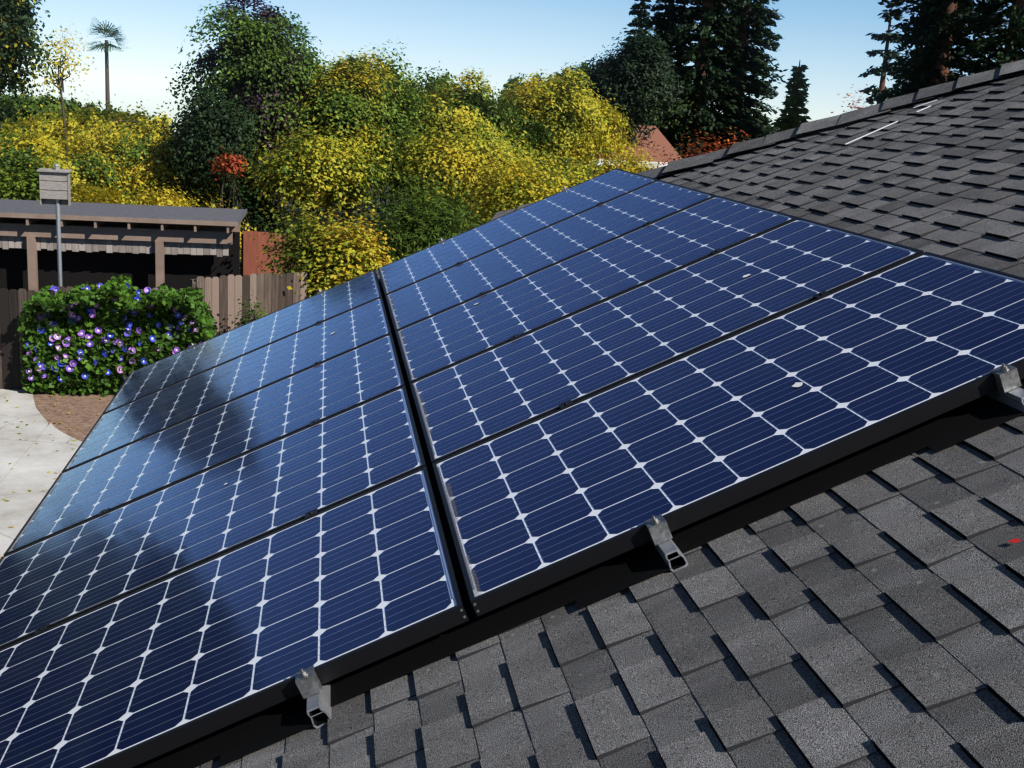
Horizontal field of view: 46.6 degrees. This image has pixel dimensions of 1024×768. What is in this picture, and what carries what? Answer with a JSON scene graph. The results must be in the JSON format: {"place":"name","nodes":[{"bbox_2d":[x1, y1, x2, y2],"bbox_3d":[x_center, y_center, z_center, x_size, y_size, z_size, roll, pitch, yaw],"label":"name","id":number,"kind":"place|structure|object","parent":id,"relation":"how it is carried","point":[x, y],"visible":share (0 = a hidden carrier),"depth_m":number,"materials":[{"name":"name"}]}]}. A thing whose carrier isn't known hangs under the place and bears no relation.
{"place":"outdoors","nodes":[
{"label":"outdoors","id":0,"kind":"place"},
{"bbox_2d":[0,232,239,338],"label":"carport back wall","id":1,"kind":"structure","parent":0,"point":[79,268],"depth_m":23.32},
{"bbox_2d":[195,156,483,274],"bbox_3d":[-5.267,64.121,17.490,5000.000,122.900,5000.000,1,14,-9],"label":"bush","id":2,"kind":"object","parent":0,"point":[356,212],"depth_m":61.52,"materials":[{"name":"plant"}]},
{"bbox_2d":[0,127,53,155],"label":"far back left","id":3,"kind":"object","parent":2,"relation":"on","point":[21,135],"visible":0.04,"depth_m":44.47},
{"bbox_2d":[0,288,54,389],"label":"fence","id":4,"kind":"object","parent":2,"relation":"on","point":[12,301],"visible":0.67,"depth_m":19.67,"materials":[{"name":"brown wood"}]},
{"bbox_2d":[0,0,61,133],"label":"tree","id":5,"kind":"object","parent":2,"relation":"on","point":[17,20],"depth_m":35.40,"materials":[{"name":"green plant"}]},
{"bbox_2d":[0,136,78,201],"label":"juniper shrub","id":6,"kind":"object","parent":2,"relation":"on","point":[20,194],"depth_m":26.27,"materials":[{"name":"plant"}]},
{"bbox_2d":[0,389,81,558],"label":"concrete patio","id":7,"kind":"structure","parent":2,"relation":"on","point":[22,477],"depth_m":16.41,"materials":[{"name":"beige concrete"}]},
{"bbox_2d":[0,392,101,557],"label":"fallen leaves","id":8,"kind":"object","parent":7,"relation":"on","point":[36,443],"visible":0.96,"depth_m":17.45,"materials":[{"name":"brown plant"}]},
{"bbox_2d":[9,21,96,164],"bbox_3d":[-14.069,-7.736,36.642,2.756,6.894,2.441,1,14,-9],"label":"tree","id":9,"kind":"object","parent":2,"relation":"on","point":[55,64],"depth_m":36.08,"materials":[{"name":"plant"}]},
{"bbox_2d":[1,350,115,441],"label":"mulch bed","id":10,"kind":"object","parent":2,"relation":"on","point":[83,416],"depth_m":18.93,"materials":[{"name":"brown soil"}]},
{"bbox_2d":[37,164,71,285],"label":"bat house on pole","id":11,"kind":"structure","parent":10,"relation":"on","point":[55,185],"depth_m":20.77,"materials":[{"name":"grey wood"}]},
{"bbox_2d":[17,274,216,395],"bbox_3d":[-6.549,-0.777,19.885,3.190,2.040,1.292,1,14,-9],"label":"morning glory","id":12,"kind":"object","parent":10,"relation":"on","point":[164,299],"depth_m":19.63,"materials":[{"name":"green plant"}]},
{"bbox_2d":[58,286,178,294],"bbox_3d":[-6.651,-0.828,20.547,2.351,1.714,0.171,1,14,-9],"label":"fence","id":13,"kind":"object","parent":10,"relation":"on","point":[67,288],"visible":0.11,"depth_m":20.14,"materials":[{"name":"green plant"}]},
{"bbox_2d":[192,281,201,299],"bbox_3d":[-5.508,-0.900,20.911,0.170,1.815,0.612,1,14,-9],"label":"fence return","id":14,"kind":"object","parent":10,"relation":"on","point":[194,284],"visible":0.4,"depth_m":20.50,"materials":[{"name":"brown wood"}]},
{"bbox_2d":[190,272,306,336],"bbox_3d":[-4.810,-1.109,21.835,2.237,1.874,0.168,-7,17,-38],"label":"fence","id":15,"kind":"object","parent":10,"relation":"on","point":[222,294],"visible":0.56,"depth_m":21.57,"materials":[{"name":"brown wood"}]},
{"bbox_2d":[227,293,281,331],"bbox_3d":[-4.551,-0.808,20.979,1.046,1.719,1.119,1,14,-9],"label":"shrub sapling","id":16,"kind":"object","parent":10,"relation":"on","point":[249,315],"depth_m":20.76,"materials":[{"name":"green plant"}]},
{"bbox_2d":[241,231,397,276],"bbox_3d":[-2.283,-2.163,26.258,7.223,2.165,0.170,1,14,-9],"label":"wooden fence","id":17,"kind":"object","parent":10,"relation":"on","point":[250,254],"visible":0.08,"depth_m":25.53,"materials":[{"name":"red wood"}]},
{"bbox_2d":[249,193,402,297],"bbox_3d":[-3.494,-2.022,22.853,3.077,3.344,2.842,1,14,-9],"label":"maple shrub","id":18,"kind":"object","parent":10,"relation":"on","point":[333,271],"depth_m":22.53,"materials":[{"name":"yellow plant"}]},
{"bbox_2d":[0,115,162,201],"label":"yellow tree","id":19,"kind":"object","parent":2,"relation":"on","point":[10,149],"depth_m":27.91,"materials":[{"name":"yellow plant"}]},
{"bbox_2d":[0,94,181,160],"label":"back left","id":20,"kind":"object","parent":2,"relation":"on","point":[86,118],"depth_m":50.95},
{"bbox_2d":[85,17,128,111],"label":"palm","id":21,"kind":"object","parent":2,"relation":"on","point":[113,33],"depth_m":137.22,"materials":[{"name":"green plant"}]},
{"bbox_2d":[0,199,246,291],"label":"pergola","id":22,"kind":"object","parent":2,"relation":"on","point":[159,225],"visible":0.77,"depth_m":22.89,"materials":[{"name":"beige paint"}]},
{"bbox_2d":[0,236,228,256],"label":"scalloped valance","id":23,"kind":"object","parent":22,"relation":"attached to","point":[119,246],"visible":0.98,"depth_m":22.86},
{"bbox_2d":[27,172,255,260],"bbox_3d":[-9.045,-3.196,27.086,6.264,3.101,6.650,-9,18,-42],"label":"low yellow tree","id":24,"kind":"object","parent":2,"relation":"on","point":[95,194],"depth_m":27.40,"materials":[{"name":"yellow plant"}]},
{"bbox_2d":[69,99,265,209],"bbox_3d":[-9.002,-4.996,31.116,6.292,4.745,5.723,1,14,-9],"label":"yellow tree","id":25,"kind":"object","parent":2,"relation":"on","point":[135,159],"depth_m":29.70,"materials":[{"name":"plant"}]},
{"bbox_2d":[119,177,240,233],"bbox_3d":[-8.130,-3.495,28.297,3.460,3.181,3.512,1,14,-9],"label":"shrub","id":26,"kind":"object","parent":2,"relation":"on","point":[168,191],"depth_m":28.23,"materials":[{"name":"plant"}]},
{"bbox_2d":[204,143,247,251],"bbox_3d":[-6.797,-3.746,28.177,1.036,3.860,1.378,1,14,-9],"label":"tree","id":27,"kind":"object","parent":2,"relation":"on","point":[233,164],"depth_m":27.80,"materials":[{"name":"red plant"}]},
{"bbox_2d":[153,0,344,224],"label":"tree","id":28,"kind":"object","parent":2,"relation":"on","point":[276,62],"depth_m":29.63,"materials":[{"name":"green plant"}]},
{"bbox_2d":[209,157,297,271],"bbox_3d":[-6.377,-3.867,29.375,2.518,3.595,2.297,1,14,-9],"label":"cypress shrub","id":29,"kind":"object","parent":2,"relation":"on","point":[256,219],"depth_m":28.83,"materials":[{"name":"plant"}]},
{"bbox_2d":[226,106,408,234],"bbox_3d":[-4.762,-4.391,29.358,4.450,4.802,3.766,1,14,-9],"label":"shrub","id":30,"kind":"object","parent":2,"relation":"on","point":[317,167],"depth_m":28.62,"materials":[{"name":"yellow plant"}]},
{"bbox_2d":[264,38,441,235],"bbox_3d":[-4.288,-5.828,31.677,5.886,6.687,5.400,1,14,-9],"label":"yellow tree","id":31,"kind":"object","parent":2,"relation":"on","point":[388,113],"depth_m":30.63,"materials":[{"name":"plant"}]},
{"bbox_2d":[278,208,485,235],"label":"shrub","id":32,"kind":"object","parent":2,"relation":"on","point":[360,224],"depth_m":26.92,"materials":[{"name":"yellow plant"}]},
{"bbox_2d":[347,159,499,265],"bbox_3d":[-1.950,-2.865,25.427,3.677,3.970,3.669,1,14,-9],"label":"bamboo shrub","id":33,"kind":"object","parent":2,"relation":"on","point":[413,233],"depth_m":24.73,"materials":[{"name":"green plant"}]},
{"bbox_2d":[337,66,561,234],"bbox_3d":[-1.654,-5.809,33.488,6.771,6.144,6.508,1,14,-9],"label":"yellow tree","id":34,"kind":"object","parent":2,"relation":"on","point":[458,109],"depth_m":32.93,"materials":[{"name":"yellow plant"}]},
{"bbox_2d":[370,108,553,226],"bbox_3d":[-1.404,-4.672,31.100,4.740,4.928,4.815,1,14,-9],"label":"shrub","id":35,"kind":"object","parent":2,"relation":"on","point":[459,161],"depth_m":29.69,"materials":[{"name":"yellow plant"}]},
{"bbox_2d":[437,133,587,232],"bbox_3d":[0.051,-3.574,27.847,3.734,4.455,3.884,1,14,-9],"label":"shrub","id":36,"kind":"object","parent":2,"relation":"on","point":[497,198],"depth_m":27.22,"materials":[{"name":"plant"}]},
{"bbox_2d":[443,146,640,232],"bbox_3d":[0.923,-4.012,30.187,5.728,4.326,4.412,1,14,-9],"label":"shrub","id":37,"kind":"object","parent":2,"relation":"on","point":[575,181],"depth_m":29.47,"materials":[{"name":"yellow plant"}]},
{"bbox_2d":[491,66,649,183],"bbox_3d":[1.655,-6.319,35.713,6.303,6.358,5.106,1,14,-9],"label":"yellow tree","id":38,"kind":"object","parent":2,"relation":"on","point":[547,104],"depth_m":34.44,"materials":[{"name":"yellow plant"}]},
{"bbox_2d":[544,152,600,187],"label":"hedge shrub","id":39,"kind":"object","parent":2,"relation":"on","point":[569,165],"depth_m":32.38,"materials":[{"name":"plant"}]},
{"bbox_2d":[497,60,698,143],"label":"tree","id":40,"kind":"object","parent":2,"relation":"on","point":[691,102],"depth_m":55.20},
{"bbox_2d":[518,124,681,180],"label":"neighbour house","id":41,"kind":"structure","parent":2,"relation":"on","point":[658,138],"depth_m":46.72,"materials":[{"name":"brown"}]},
{"bbox_2d":[594,131,665,176],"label":"gold shrub","id":42,"kind":"object","parent":2,"relation":"on","point":[646,166],"depth_m":37.12,"materials":[{"name":"yellow plant"}]},
{"bbox_2d":[571,24,691,146],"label":"pine tree","id":43,"kind":"object","parent":2,"relation":"on","point":[625,77],"depth_m":45.59,"materials":[{"name":"green plant"}]},
{"bbox_2d":[619,0,651,45],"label":"conifer tree","id":44,"kind":"object","parent":2,"relation":"on","point":[645,13],"depth_m":62.72,"materials":[{"name":"green plant"}]},
{"bbox_2d":[640,0,695,142],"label":"conifer tree","id":45,"kind":"object","parent":2,"relation":"on","point":[656,19],"depth_m":58.60,"materials":[{"name":"green plant"}]},
{"bbox_2d":[647,127,748,166],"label":"red shrub","id":46,"kind":"object","parent":2,"relation":"on","point":[696,149],"depth_m":34.95,"materials":[{"name":"red plant"}]},
{"bbox_2d":[655,0,748,158],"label":"redwood","id":47,"kind":"object","parent":2,"relation":"on","point":[706,117],"depth_m":54.86,"materials":[{"name":"green plant"}]},
{"bbox_2d":[696,0,787,148],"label":"redwood","id":48,"kind":"object","parent":2,"relation":"on","point":[759,11],"depth_m":56.34,"materials":[{"name":"green plant"}]},
{"bbox_2d":[770,60,811,131],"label":"conifer","id":49,"kind":"object","parent":2,"relation":"on","point":[790,102],"depth_m":49.08,"materials":[{"name":"green plant"}]},
{"bbox_2d":[831,84,871,114],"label":"red shrub","id":50,"kind":"object","parent":2,"relation":"on","point":[853,106],"depth_m":37.33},
{"bbox_2d":[857,2,905,105],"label":"conifer tree","id":51,"kind":"object","parent":2,"relation":"on","point":[888,54],"depth_m":64.58,"materials":[{"name":"green plant"}]},
{"bbox_2d":[900,3,965,94],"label":"conifer tree","id":52,"kind":"object","parent":2,"relation":"on","point":[909,53],"depth_m":50.10,"materials":[{"name":"green plant"}]},
{"bbox_2d":[866,0,1009,103],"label":"conifer tree","id":53,"kind":"object","parent":2,"relation":"on","point":[934,36],"depth_m":45.11,"materials":[{"name":"green plant"}]},
{"bbox_2d":[941,0,1023,74],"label":"conifer tree","id":54,"kind":"object","parent":2,"relation":"on","point":[987,45],"depth_m":41.73,"materials":[{"name":"green plant"}]},
{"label":"wood","id":55,"kind":"object","parent":2,"relation":"on","visible":0},
{"bbox_2d":[0,90,103,120],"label":"hedge","id":56,"kind":"object","parent":55,"relation":"attached to","point":[52,104],"visible":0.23,"depth_m":61.57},
{"bbox_2d":[320,57,508,221],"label":"tree","id":57,"kind":"object","parent":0,"point":[447,77],"depth_m":49.92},
{"bbox_2d":[33,202,829,635],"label":"pv clamps","id":58,"kind":"object","parent":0,"point":[561,406],"visible":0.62,"depth_m":4.47,"materials":[{"name":"silver metal"}]},
{"bbox_2d":[2,0,1023,151],"label":"sky","id":59,"kind":"structure","parent":0,"point":[503,38],"materials":[{"name":"blue"}]},
{"bbox_2d":[717,117,788,149],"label":"bush","id":60,"kind":"object","parent":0,"point":[767,129],"depth_m":81.74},
{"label":"house walls","id":61,"kind":"object","parent":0,"visible":0},
{"bbox_2d":[193,71,1023,767],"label":"roof shingles","id":62,"kind":"object","parent":61,"relation":"on","point":[959,667],"visible":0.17,"depth_m":2.32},
{"bbox_2d":[307,387,1023,728],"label":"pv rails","id":63,"kind":"object","parent":62,"relation":"on","point":[1013,398],"visible":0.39,"depth_m":2.58,"materials":[{"name":"silver metal"}]},
{"bbox_2d":[189,186,1021,698],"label":"pv end clamps","id":64,"kind":"object","parent":63,"relation":"attached to","point":[309,684],"visible":0.81,"depth_m":2.60,"materials":[{"name":"silver metal"}]},
{"bbox_2d":[490,59,1023,220],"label":"roof ridge cap","id":65,"kind":"object","parent":62,"relation":"on","point":[926,94],"visible":0.53,"depth_m":6.49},
{"bbox_2d":[845,100,936,144],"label":"roof seal strips","id":66,"kind":"object","parent":62,"relation":"on","point":[891,123],"visible":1,"depth_m":5.96,"materials":[{"name":"grey metal"}]},
{"bbox_2d":[1008,538,1021,542],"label":"roof litter flecks","id":67,"kind":"object","parent":62,"relation":"on","point":[1015,540],"visible":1,"depth_m":2.17,"materials":[{"name":"red"}]},
{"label":"pv flashings","id":68,"kind":"object","parent":62,"relation":"on","visible":0},
{"bbox_2d":[4,333,407,555],"bbox_3d":[-1.232,0.222,5.007,1.640,0.040,1.000,-23,16,-3],"label":"solar panel","id":69,"kind":"object","parent":68,"relation":"attached to","point":[185,449],"visible":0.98,"depth_m":4.93,"materials":[{"name":"blue"}]},
{"bbox_2d":[0,386,429,648],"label":"solar panel","id":70,"kind":"object","parent":68,"relation":"attached to","point":[160,534],"visible":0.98,"depth_m":3.96,"materials":[{"name":"blue"}]},
{"bbox_2d":[62,297,393,471],"bbox_3d":[-1.384,-0.019,5.986,1.640,0.040,1.000,-23,16,-3],"label":"solar panel","id":71,"kind":"object","parent":68,"relation":"attached to","point":[219,385],"visible":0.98,"depth_m":5.92,"materials":[{"name":"blue"}]},
{"bbox_2d":[0,467,468,767],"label":"solar panel","id":72,"kind":"object","parent":68,"relation":"on","point":[172,662],"visible":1,"depth_m":2.94,"materials":[{"name":"blue"}]},
{"bbox_2d":[102,270,383,413],"bbox_3d":[-1.535,-0.261,6.966,1.640,0.040,1.000,-23,16,-3],"label":"solar panel","id":73,"kind":"object","parent":68,"relation":"on","point":[201,357],"visible":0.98,"depth_m":6.91,"materials":[{"name":"blue"}]},
{"bbox_2d":[378,168,657,294],"bbox_3d":[-0.010,-0.913,7.041,1.640,0.040,1.000,-23,16,-3],"label":"solar panel","id":74,"kind":"object","parent":68,"relation":"on","point":[500,231],"visible":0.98,"depth_m":6.99,"materials":[{"name":"blue"}]},
{"bbox_2d":[385,180,715,330],"bbox_3d":[0.141,-0.671,6.062,1.640,0.040,1.000,-23,16,-3],"label":"solar panel","id":75,"kind":"object","parent":68,"relation":"on","point":[498,267],"visible":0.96,"depth_m":6.00,"materials":[{"name":"blue"}]},
{"bbox_2d":[395,195,797,382],"bbox_3d":[0.293,-0.430,5.082,1.640,0.040,1.000,-23,16,-3],"label":"solar panel","id":76,"kind":"object","parent":68,"relation":"on","point":[566,287],"visible":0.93,"depth_m":5.01,"materials":[{"name":"blue"}]},
{"bbox_2d":[410,217,923,463],"bbox_3d":[0.444,-0.188,4.103,1.640,0.040,1.000,-23,16,-3],"label":"solar panel","id":77,"kind":"object","parent":68,"relation":"on","point":[580,355],"visible":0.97,"depth_m":4.01,"materials":[{"name":"blue"}]},
{"bbox_2d":[432,252,1023,616],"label":"solar panel","id":78,"kind":"object","parent":68,"relation":"on","point":[603,475],"visible":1,"depth_m":2.99,"materials":[{"name":"blue"}]},
{"bbox_2d":[460,603,478,618],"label":"screws","id":79,"kind":"object","parent":78,"relation":"attached to","point":[464,616],"visible":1,"depth_m":2.60,"materials":[{"name":"silver metal"}]},
{"bbox_2d":[224,274,802,484],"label":"solar panel droppings","id":80,"kind":"object","parent":78,"relation":"on","point":[797,384],"visible":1,"depth_m":3.04,"materials":[{"name":"white"}]}
]}

